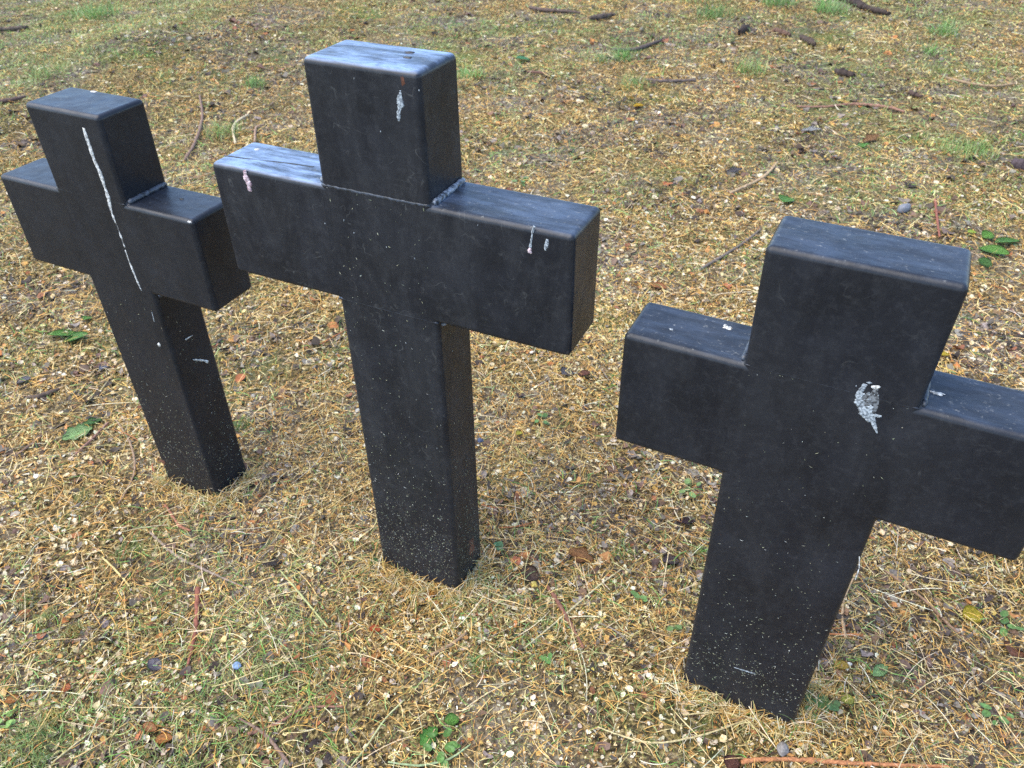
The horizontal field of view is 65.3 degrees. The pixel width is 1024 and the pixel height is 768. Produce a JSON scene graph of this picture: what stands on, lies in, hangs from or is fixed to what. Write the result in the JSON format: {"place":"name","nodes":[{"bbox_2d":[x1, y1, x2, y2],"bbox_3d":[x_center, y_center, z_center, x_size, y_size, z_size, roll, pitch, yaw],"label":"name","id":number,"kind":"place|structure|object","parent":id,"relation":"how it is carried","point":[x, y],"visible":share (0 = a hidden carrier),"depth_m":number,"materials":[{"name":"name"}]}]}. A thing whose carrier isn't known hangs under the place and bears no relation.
{"place":"outdoors","nodes":[
{"label":"outdoors","id":0,"kind":"place"},
{"bbox_2d":[0,0,1023,767],"bbox_3d":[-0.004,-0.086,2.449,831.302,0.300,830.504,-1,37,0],"label":"ground","id":1,"kind":"structure","parent":0,"point":[554,704],"depth_m":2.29,"materials":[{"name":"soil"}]},
{"bbox_2d":[0,711,15,726],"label":"weed","id":2,"kind":"object","parent":1,"relation":"on","point":[8,723],"visible":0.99,"depth_m":1.47,"materials":[{"name":"green plant"}]},
{"bbox_2d":[4,694,19,703],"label":"fallen leaf","id":3,"kind":"object","parent":1,"relation":"on","point":[7,701],"visible":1,"depth_m":1.51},
{"bbox_2d":[0,95,25,103],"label":"twig","id":4,"kind":"object","parent":1,"relation":"on","point":[6,100],"visible":1,"depth_m":3.99,"materials":[{"name":"wood"}]},
{"bbox_2d":[0,25,28,31],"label":"twig","id":5,"kind":"object","parent":1,"relation":"on","point":[13,29],"visible":0.98,"depth_m":5.60,"materials":[{"name":"wood"}]},
{"bbox_2d":[1,435,42,464],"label":"twig","id":6,"kind":"object","parent":1,"relation":"on","point":[15,455],"visible":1,"depth_m":2.07,"materials":[{"name":"wood"}]},
{"bbox_2d":[10,587,43,615],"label":"grass tuft","id":7,"kind":"object","parent":1,"relation":"on","point":[26,596],"visible":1,"depth_m":1.70,"materials":[{"name":"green plant"}]},
{"bbox_2d":[0,714,65,767],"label":"grass tuft","id":8,"kind":"object","parent":1,"relation":"on","point":[26,742],"visible":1,"depth_m":1.44,"materials":[{"name":"green plant"}]},
{"bbox_2d":[8,625,66,657],"bbox_3d":[-0.962,0.517,1.618,0.112,0.008,0.015,-30,46,-33],"label":"twig","id":9,"kind":"object","parent":1,"relation":"on","point":[21,646],"visible":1,"depth_m":1.61,"materials":[{"name":"wood"}]},
{"bbox_2d":[26,388,59,398],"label":"twig","id":10,"kind":"object","parent":1,"relation":"on","point":[43,394],"visible":1,"depth_m":2.25,"materials":[{"name":"wood"}]},
{"bbox_2d":[32,607,57,630],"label":"grass tuft","id":11,"kind":"object","parent":1,"relation":"on","point":[48,616],"visible":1,"depth_m":1.66,"materials":[{"name":"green plant"}]},
{"bbox_2d":[24,58,78,80],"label":"grass tuft","id":12,"kind":"object","parent":1,"relation":"on","point":[48,72],"visible":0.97,"depth_m":4.37,"materials":[{"name":"green plant"}]},
{"bbox_2d":[34,703,70,731],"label":"grass tuft","id":13,"kind":"object","parent":1,"relation":"on","point":[54,715],"visible":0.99,"depth_m":1.48,"materials":[{"name":"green plant"}]},
{"bbox_2d":[46,329,75,335],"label":"fallen leaf","id":14,"kind":"object","parent":1,"relation":"on","point":[58,332],"visible":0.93,"depth_m":2.50,"materials":[{"name":"plant"}]},
{"bbox_2d":[60,620,84,641],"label":"grass tuft","id":15,"kind":"object","parent":1,"relation":"on","point":[74,630],"visible":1,"depth_m":1.64,"materials":[{"name":"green plant"}]},
{"bbox_2d":[64,331,87,341],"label":"fallen leaf","id":16,"kind":"object","parent":1,"relation":"on","point":[79,334],"visible":1,"depth_m":2.48,"materials":[{"name":"plant"}]},
{"bbox_2d":[62,423,93,439],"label":"fallen leaf","id":17,"kind":"object","parent":1,"relation":"on","point":[72,433],"visible":1,"depth_m":2.12,"materials":[{"name":"plant"}]},
{"bbox_2d":[51,721,105,763],"bbox_3d":[-0.782,0.647,1.443,0.004,0.007,0.102,25,44,30],"label":"straw","id":18,"kind":"object","parent":1,"relation":"on","point":[67,750],"visible":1,"depth_m":1.44,"materials":[{"name":"plant"}]},
{"bbox_2d":[72,488,93,502],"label":"grass tuft","id":19,"kind":"object","parent":1,"relation":"on","point":[82,496],"visible":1,"depth_m":1.94,"materials":[{"name":"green plant"}]},
{"bbox_2d":[63,0,122,19],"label":"grass tuft","id":20,"kind":"object","parent":1,"relation":"on","point":[98,12],"visible":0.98,"depth_m":5.89,"materials":[{"name":"green plant"}]},
{"bbox_2d":[1,87,250,498],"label":"grave cross","id":21,"kind":"object","parent":1,"relation":"on","point":[121,223],"visible":1,"depth_m":1.57,"materials":[{"name":"black paint"}]},
{"bbox_2d":[116,420,135,503],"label":"twig","id":22,"kind":"object","parent":1,"relation":"on","point":[134,463],"visible":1,"depth_m":2.04,"materials":[{"name":"wood"}]},
{"bbox_2d":[110,535,146,559],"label":"grass tuft","id":23,"kind":"object","parent":1,"relation":"on","point":[139,547],"visible":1,"depth_m":1.81,"materials":[{"name":"green plant"}]},
{"bbox_2d":[142,721,156,731],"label":"fallen leaf","id":24,"kind":"object","parent":1,"relation":"on","point":[149,724],"visible":1,"depth_m":1.46,"materials":[{"name":"plant"}]},
{"bbox_2d":[147,658,161,670],"bbox_3d":[-0.699,0.550,1.565,0.026,0.010,0.026,-12,39,-15],"label":"pebble","id":25,"kind":"object","parent":1,"relation":"on","point":[152,662],"visible":1,"depth_m":1.56,"materials":[{"name":"stone"}]},
{"bbox_2d":[154,732,172,743],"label":"fallen leaf","id":26,"kind":"object","parent":1,"relation":"on","point":[159,739],"visible":1,"depth_m":1.44,"materials":[{"name":"plant"}]},
{"bbox_2d":[164,504,191,531],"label":"twig","id":27,"kind":"object","parent":1,"relation":"on","point":[176,520],"visible":1,"depth_m":1.87,"materials":[{"name":"wood"}]},
{"bbox_2d":[183,586,200,679],"bbox_3d":[-0.650,0.506,1.633,0.017,0.015,0.224,-8,38,-9],"label":"twig","id":28,"kind":"object","parent":1,"relation":"on","point":[196,606],"visible":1,"depth_m":1.65,"materials":[{"name":"wood"}]},
{"bbox_2d":[183,95,203,161],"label":"twig","id":29,"kind":"object","parent":1,"relation":"on","point":[197,135],"visible":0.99,"depth_m":3.84,"materials":[{"name":"wood"}]},
{"bbox_2d":[149,531,254,591],"bbox_3d":[-0.700,0.399,1.772,0.336,0.011,0.024,20,42,25],"label":"twig","id":30,"kind":"object","parent":1,"relation":"on","point":[183,559],"visible":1,"depth_m":1.76,"materials":[{"name":"wood"}]},
{"bbox_2d":[202,118,250,140],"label":"grass tuft","id":31,"kind":"object","parent":1,"relation":"on","point":[224,132],"visible":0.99,"depth_m":3.85,"materials":[{"name":"green plant"}]},
{"bbox_2d":[233,415,253,432],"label":"grass tuft","id":32,"kind":"object","parent":1,"relation":"on","point":[239,423],"visible":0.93,"depth_m":2.15,"materials":[{"name":"green plant"}]},
{"bbox_2d":[239,71,266,88],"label":"grass tuft","id":33,"kind":"object","parent":1,"relation":"on","point":[253,82],"visible":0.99,"depth_m":4.43,"materials":[{"name":"green plant"}]},
{"bbox_2d":[238,718,291,766],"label":"twig","id":34,"kind":"object","parent":1,"relation":"on","point":[282,755],"visible":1,"depth_m":1.44,"materials":[{"name":"wood"}]},
{"bbox_2d":[263,557,283,565],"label":"fallen leaf","id":35,"kind":"object","parent":1,"relation":"on","point":[272,562],"visible":1,"depth_m":1.76,"materials":[{"name":"plant"}]},
{"bbox_2d":[248,705,342,735],"bbox_3d":[-0.401,0.616,1.482,0.175,0.009,0.024,-12,39,-14],"label":"twig","id":36,"kind":"object","parent":1,"relation":"on","point":[289,715],"visible":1,"depth_m":1.48,"materials":[{"name":"wood"}]},
{"bbox_2d":[279,570,327,627],"bbox_3d":[-0.441,0.452,1.689,0.006,0.005,0.198,-29,46,-32],"label":"straw","id":37,"kind":"object","parent":1,"relation":"on","point":[304,599],"visible":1,"depth_m":1.69,"materials":[{"name":"plant"}]},
{"bbox_2d":[350,699,404,767],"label":"straw","id":38,"kind":"object","parent":1,"relation":"on","point":[374,734],"visible":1,"depth_m":1.45,"materials":[{"name":"plant"}]},
{"bbox_2d":[213,40,599,589],"bbox_3d":[-0.180,0.009,1.489,0.647,1.193,0.112,16,40,20],"label":"grave cross","id":39,"kind":"object","parent":1,"relation":"on","point":[399,236],"visible":1,"depth_m":1.26,"materials":[{"name":"black paint"}]},
{"bbox_2d":[419,726,437,745],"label":"leaf","id":40,"kind":"object","parent":1,"relation":"on","point":[424,738],"visible":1,"depth_m":1.44,"materials":[{"name":"plant"}]},
{"bbox_2d":[388,744,470,766],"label":"straw","id":41,"kind":"object","parent":1,"relation":"on","point":[432,763],"visible":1,"depth_m":1.40,"materials":[{"name":"plant"}]},
{"bbox_2d":[423,727,460,767],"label":"weed","id":42,"kind":"object","parent":1,"relation":"on","point":[450,746],"visible":1,"depth_m":1.43,"materials":[{"name":"green plant"}]},
{"bbox_2d":[430,632,466,655],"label":"twig","id":43,"kind":"object","parent":1,"relation":"on","point":[451,644],"visible":1,"depth_m":1.59,"materials":[{"name":"wood"}]},
{"bbox_2d":[444,713,458,725],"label":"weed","id":44,"kind":"object","parent":1,"relation":"on","point":[451,718],"visible":1,"depth_m":1.47,"materials":[{"name":"plant"}]},
{"bbox_2d":[459,63,486,78],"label":"grass tuft","id":45,"kind":"object","parent":1,"relation":"on","point":[465,72],"visible":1,"depth_m":4.61,"materials":[{"name":"green plant"}]},
{"bbox_2d":[465,647,493,674],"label":"grass tuft","id":46,"kind":"object","parent":1,"relation":"on","point":[477,664],"visible":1,"depth_m":1.55,"materials":[{"name":"green plant"}]},
{"bbox_2d":[136,459,848,757],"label":"uncut grass","id":47,"kind":"structure","parent":1,"relation":"on","point":[233,492],"depth_m":1.69,"materials":[{"name":"plant"}]},
{"bbox_2d":[0,0,1023,767],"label":"moss thatch","id":48,"kind":"object","parent":1,"relation":"on","point":[544,122],"visible":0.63,"depth_m":2.48,"materials":[{"name":"plant"}]},
{"bbox_2d":[0,0,1023,767],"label":"rusty leaf bits","id":49,"kind":"object","parent":1,"relation":"on","point":[150,622],"visible":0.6,"depth_m":1.78,"materials":[{"name":"plant"}]},
{"bbox_2d":[0,0,1023,767],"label":"leaf fragments","id":50,"kind":"object","parent":1,"relation":"on","point":[258,684],"visible":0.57,"depth_m":1.94,"materials":[{"name":"plant"}]},
{"bbox_2d":[0,0,1023,767],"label":"seed flakes","id":51,"kind":"object","parent":1,"relation":"on","point":[318,568],"visible":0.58,"depth_m":1.79,"materials":[{"name":"plant"}]},
{"bbox_2d":[0,0,1023,767],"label":"fine stems","id":52,"kind":"object","parent":1,"relation":"on","point":[476,466],"visible":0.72,"depth_m":1.82,"materials":[{"name":"brown plant"}]},
{"bbox_2d":[519,565,539,581],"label":"fallen leaf","id":53,"kind":"object","parent":1,"relation":"on","point":[531,574],"visible":1,"depth_m":1.73,"materials":[{"name":"plant"}]},
{"bbox_2d":[528,6,579,13],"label":"twig","id":54,"kind":"object","parent":1,"relation":"on","point":[547,10],"visible":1,"depth_m":5.84,"materials":[{"name":"wood"}]},
{"bbox_2d":[547,585,584,648],"bbox_3d":[0.111,0.479,1.653,0.013,0.013,0.171,-15,40,-19],"label":"twig","id":55,"kind":"object","parent":1,"relation":"on","point":[559,604],"visible":0.99,"depth_m":1.65,"materials":[{"name":"wood"}]},
{"bbox_2d":[524,569,620,648],"bbox_3d":[0.130,0.464,1.667,0.295,0.009,0.007,-30,46,-33],"label":"straw","id":56,"kind":"object","parent":1,"relation":"on","point":[561,617],"visible":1,"depth_m":1.66,"materials":[{"name":"plant"}]},
{"bbox_2d":[568,546,593,562],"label":"fallen leaf","id":57,"kind":"object","parent":1,"relation":"on","point":[581,552],"visible":1,"depth_m":1.77,"materials":[{"name":"plant"}]},
{"bbox_2d":[589,12,615,20],"bbox_3d":[0.644,-2.590,5.627,0.230,0.051,0.054,-20,42,-24],"label":"bark piece","id":58,"kind":"object","parent":1,"relation":"on","point":[604,15],"visible":0.99,"depth_m":5.60,"materials":[{"name":"wood"}]},
{"bbox_2d":[608,44,637,62],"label":"grass tuft","id":59,"kind":"object","parent":1,"relation":"on","point":[625,54],"visible":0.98,"depth_m":4.83,"materials":[{"name":"green plant"}]},
{"bbox_2d":[611,537,639,564],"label":"grass tuft","id":60,"kind":"object","parent":1,"relation":"on","point":[624,544],"visible":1,"depth_m":1.78,"materials":[{"name":"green plant"}]},
{"bbox_2d":[614,69,652,90],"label":"grass tuft","id":61,"kind":"object","parent":1,"relation":"on","point":[634,80],"visible":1,"depth_m":4.42,"materials":[{"name":"green plant"}]},
{"bbox_2d":[612,38,663,51],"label":"twig","id":62,"kind":"object","parent":1,"relation":"on","point":[647,45],"visible":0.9,"depth_m":4.99,"materials":[{"name":"wood"}]},
{"bbox_2d":[630,590,646,601],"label":"weed","id":63,"kind":"object","parent":1,"relation":"on","point":[637,595],"visible":1,"depth_m":1.68,"materials":[{"name":"green plant"}]},
{"bbox_2d":[646,78,695,82],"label":"twig","id":64,"kind":"object","parent":1,"relation":"on","point":[670,80],"visible":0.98,"depth_m":4.45,"materials":[{"name":"wood"}]},
{"bbox_2d":[662,554,679,563],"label":"fallen leaf","id":65,"kind":"object","parent":1,"relation":"on","point":[669,561],"visible":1,"depth_m":1.77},
{"bbox_2d":[597,714,759,743],"bbox_3d":[0.311,0.633,1.456,0.308,0.021,0.045,-4,38,-4],"label":"straw","id":66,"kind":"object","parent":1,"relation":"on","point":[677,740],"visible":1,"depth_m":1.44,"materials":[{"name":"plant"}]},
{"bbox_2d":[679,478,700,497],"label":"weed","id":67,"kind":"object","parent":1,"relation":"on","point":[688,481],"visible":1,"depth_m":1.94,"materials":[{"name":"green plant"}]},
{"bbox_2d":[692,0,740,21],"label":"grass tuft","id":68,"kind":"object","parent":1,"relation":"on","point":[716,14],"visible":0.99,"depth_m":5.66,"materials":[{"name":"green plant"}]},
{"bbox_2d":[683,711,772,742],"bbox_3d":[0.399,0.622,1.476,0.163,0.013,0.039,11,39,15],"label":"straw","id":69,"kind":"object","parent":1,"relation":"on","point":[735,715],"visible":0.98,"depth_m":1.49,"materials":[{"name":"plant"}]},
{"bbox_2d":[699,229,760,270],"bbox_3d":[0.804,-0.491,2.917,0.016,0.016,0.424,30,47,33],"label":"twig","id":70,"kind":"object","parent":1,"relation":"on","point":[726,253],"visible":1,"depth_m":2.89,"materials":[{"name":"wood"}]},
{"bbox_2d":[723,755,739,767],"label":"fallen leaf","id":71,"kind":"object","parent":1,"relation":"on","point":[733,762],"visible":1,"depth_m":1.41,"materials":[{"name":"plant"}]},
{"bbox_2d":[737,24,749,34],"bbox_3d":[1.548,-2.370,5.338,0.057,0.058,0.169,18,41,23],"label":"bark piece","id":72,"kind":"object","parent":1,"relation":"on","point":[743,28],"visible":0.97,"depth_m":5.32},
{"bbox_2d":[731,55,769,77],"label":"grass tuft","id":73,"kind":"object","parent":1,"relation":"on","point":[753,67],"visible":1,"depth_m":4.59,"materials":[{"name":"green plant"}]},
{"bbox_2d":[729,161,777,193],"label":"twig","id":74,"kind":"object","parent":1,"relation":"on","point":[755,181],"visible":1,"depth_m":3.37,"materials":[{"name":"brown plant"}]},
{"bbox_2d":[761,0,802,8],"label":"grass tuft","id":75,"kind":"object","parent":1,"relation":"on","point":[771,3],"visible":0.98,"depth_m":5.91,"materials":[{"name":"green plant"}]},
{"bbox_2d":[773,27,791,36],"bbox_3d":[1.791,-2.328,5.295,0.049,0.045,0.148,-17,40,-20],"label":"bark piece","id":76,"kind":"object","parent":1,"relation":"on","point":[784,32],"visible":1,"depth_m":5.28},
{"bbox_2d":[777,741,788,756],"bbox_3d":[0.483,0.652,1.428,0.023,0.020,0.024,-14,39,-17],"label":"pebble","id":77,"kind":"object","parent":1,"relation":"on","point":[782,749],"visible":1,"depth_m":1.42,"materials":[{"name":"stone"}]},
{"bbox_2d":[799,34,815,46],"bbox_3d":[1.907,-2.210,5.142,0.050,0.053,0.199,-8,38,-10],"label":"bark piece","id":78,"kind":"object","parent":1,"relation":"on","point":[809,40],"visible":1,"depth_m":5.12,"materials":[{"name":"wood"}]},
{"bbox_2d":[616,216,1023,725],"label":"grave cross","id":79,"kind":"object","parent":1,"relation":"on","point":[821,414],"visible":1,"depth_m":1.10,"materials":[{"name":"black paint"}]},
{"bbox_2d":[805,693,839,723],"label":"weed","id":80,"kind":"object","parent":1,"relation":"on","point":[835,705],"visible":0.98,"depth_m":1.49,"materials":[{"name":"green plant"}]},
{"bbox_2d":[809,0,851,15],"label":"grass tuft","id":81,"kind":"object","parent":1,"relation":"on","point":[836,7],"visible":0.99,"depth_m":5.73,"materials":[{"name":"green plant"}]},
{"bbox_2d":[834,660,849,668],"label":"fallen leaf","id":82,"kind":"object","parent":1,"relation":"on","point":[842,664],"visible":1,"depth_m":1.55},
{"bbox_2d":[740,756,949,767],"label":"twig","id":83,"kind":"object","parent":1,"relation":"on","point":[744,761],"visible":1,"depth_m":1.41,"materials":[{"name":"wood"}]},
{"bbox_2d":[834,67,855,77],"bbox_3d":[1.907,-1.782,4.583,0.125,0.064,0.065,21,42,26],"label":"bark piece","id":84,"kind":"object","parent":1,"relation":"on","point":[842,72],"visible":0.94,"depth_m":4.57,"materials":[{"name":"wood"}]},
{"bbox_2d":[841,692,853,704],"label":"fallen leaf","id":85,"kind":"object","parent":1,"relation":"on","point":[848,701],"visible":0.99,"depth_m":1.50,"materials":[{"name":"plant"}]},
{"bbox_2d":[841,573,856,638],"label":"twig","id":86,"kind":"object","parent":1,"relation":"on","point":[843,622],"visible":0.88,"depth_m":1.66,"materials":[{"name":"wood"}]},
{"bbox_2d":[797,102,904,112],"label":"twig","id":87,"kind":"object","parent":1,"relation":"on","point":[870,105],"visible":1,"depth_m":4.14,"materials":[{"name":"wood"}]},
{"bbox_2d":[839,0,890,14],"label":"fallen branch","id":88,"kind":"object","parent":1,"relation":"on","point":[860,5],"visible":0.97,"depth_m":5.73,"materials":[{"name":"wood"}]},
{"bbox_2d":[862,133,878,141],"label":"fallen leaf","id":89,"kind":"object","parent":1,"relation":"on","point":[868,137],"visible":1,"depth_m":3.78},
{"bbox_2d":[873,664,887,675],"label":"fallen leaf","id":90,"kind":"object","parent":1,"relation":"on","point":[876,669],"visible":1,"depth_m":1.54,"materials":[{"name":"plant"}]},
{"bbox_2d":[897,203,910,212],"bbox_3d":[1.546,-0.693,3.149,0.070,0.037,0.040,-25,44,-28],"label":"pebble","id":91,"kind":"object","parent":1,"relation":"on","point":[904,208],"visible":1,"depth_m":3.13,"materials":[{"name":"stone"}]},
{"bbox_2d":[884,570,981,650],"bbox_3d":[0.873,0.467,1.665,0.014,0.011,0.232,-20,41,-23],"label":"twig","id":92,"kind":"object","parent":1,"relation":"on","point":[934,609],"visible":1,"depth_m":1.67,"materials":[{"name":"wood"}]},
{"bbox_2d":[921,39,947,55],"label":"grass tuft","id":93,"kind":"object","parent":1,"relation":"on","point":[934,49],"visible":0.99,"depth_m":4.85,"materials":[{"name":"green plant"}]},
{"bbox_2d":[934,198,940,237],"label":"twig","id":94,"kind":"object","parent":1,"relation":"on","point":[936,216],"visible":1,"depth_m":3.08,"materials":[{"name":"wood"}]},
{"bbox_2d":[925,17,969,36],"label":"grass tuft","id":95,"kind":"object","parent":1,"relation":"on","point":[944,29],"visible":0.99,"depth_m":5.20,"materials":[{"name":"green plant"}]},
{"bbox_2d":[931,134,1005,162],"bbox_3d":[2.087,-1.081,3.642,0.307,0.065,0.280,-1,37,0],"label":"grass tuft","id":96,"kind":"object","parent":1,"relation":"on","point":[973,148],"visible":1,"depth_m":3.64,"materials":[{"name":"green plant"}]},
{"bbox_2d":[962,605,982,622],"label":"fallen leaf","id":97,"kind":"object","parent":1,"relation":"on","point":[969,609],"visible":1,"depth_m":1.65,"materials":[{"name":"plant"}]},
{"bbox_2d":[946,77,1015,87],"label":"twig","id":98,"kind":"object","parent":1,"relation":"on","point":[976,84],"visible":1,"depth_m":4.35,"materials":[{"name":"wood"}]},
{"bbox_2d":[978,257,992,267],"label":"fallen leaf","id":99,"kind":"object","parent":1,"relation":"on","point":[986,261],"visible":1,"depth_m":2.79,"materials":[{"name":"plant"}]},
{"bbox_2d":[981,230,993,238],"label":"fallen leaf","id":100,"kind":"object","parent":1,"relation":"on","point":[986,234],"visible":1,"depth_m":2.95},
{"bbox_2d":[979,245,1009,254],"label":"fallen leaf","id":101,"kind":"object","parent":1,"relation":"on","point":[994,248],"visible":1,"depth_m":2.87,"materials":[{"name":"plant"}]},
{"bbox_2d":[980,703,1013,724],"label":"weed","id":102,"kind":"object","parent":1,"relation":"on","point":[985,713],"visible":1,"depth_m":1.47,"materials":[{"name":"green plant"}]},
{"bbox_2d":[994,237,1019,242],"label":"fallen leaf","id":103,"kind":"object","parent":1,"relation":"on","point":[1004,239],"visible":1,"depth_m":2.93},
{"bbox_2d":[1000,610,1023,635],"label":"weed","id":104,"kind":"object","parent":1,"relation":"on","point":[1003,614],"visible":1,"depth_m":1.63,"materials":[{"name":"green plant"}]},
{"bbox_2d":[1004,641,1023,657],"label":"fallen leaf","id":105,"kind":"object","parent":1,"relation":"on","point":[1012,651],"visible":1,"depth_m":1.58,"materials":[{"name":"plant"}]},
{"bbox_2d":[1009,158,1023,170],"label":"bark piece","id":106,"kind":"object","parent":1,"relation":"on","point":[1017,163],"visible":0.9,"depth_m":3.50,"materials":[{"name":"wood"}]},
{"bbox_2d":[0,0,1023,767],"bbox_3d":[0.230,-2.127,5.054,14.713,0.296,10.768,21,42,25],"label":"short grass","id":107,"kind":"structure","parent":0,"point":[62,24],"depth_m":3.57,"materials":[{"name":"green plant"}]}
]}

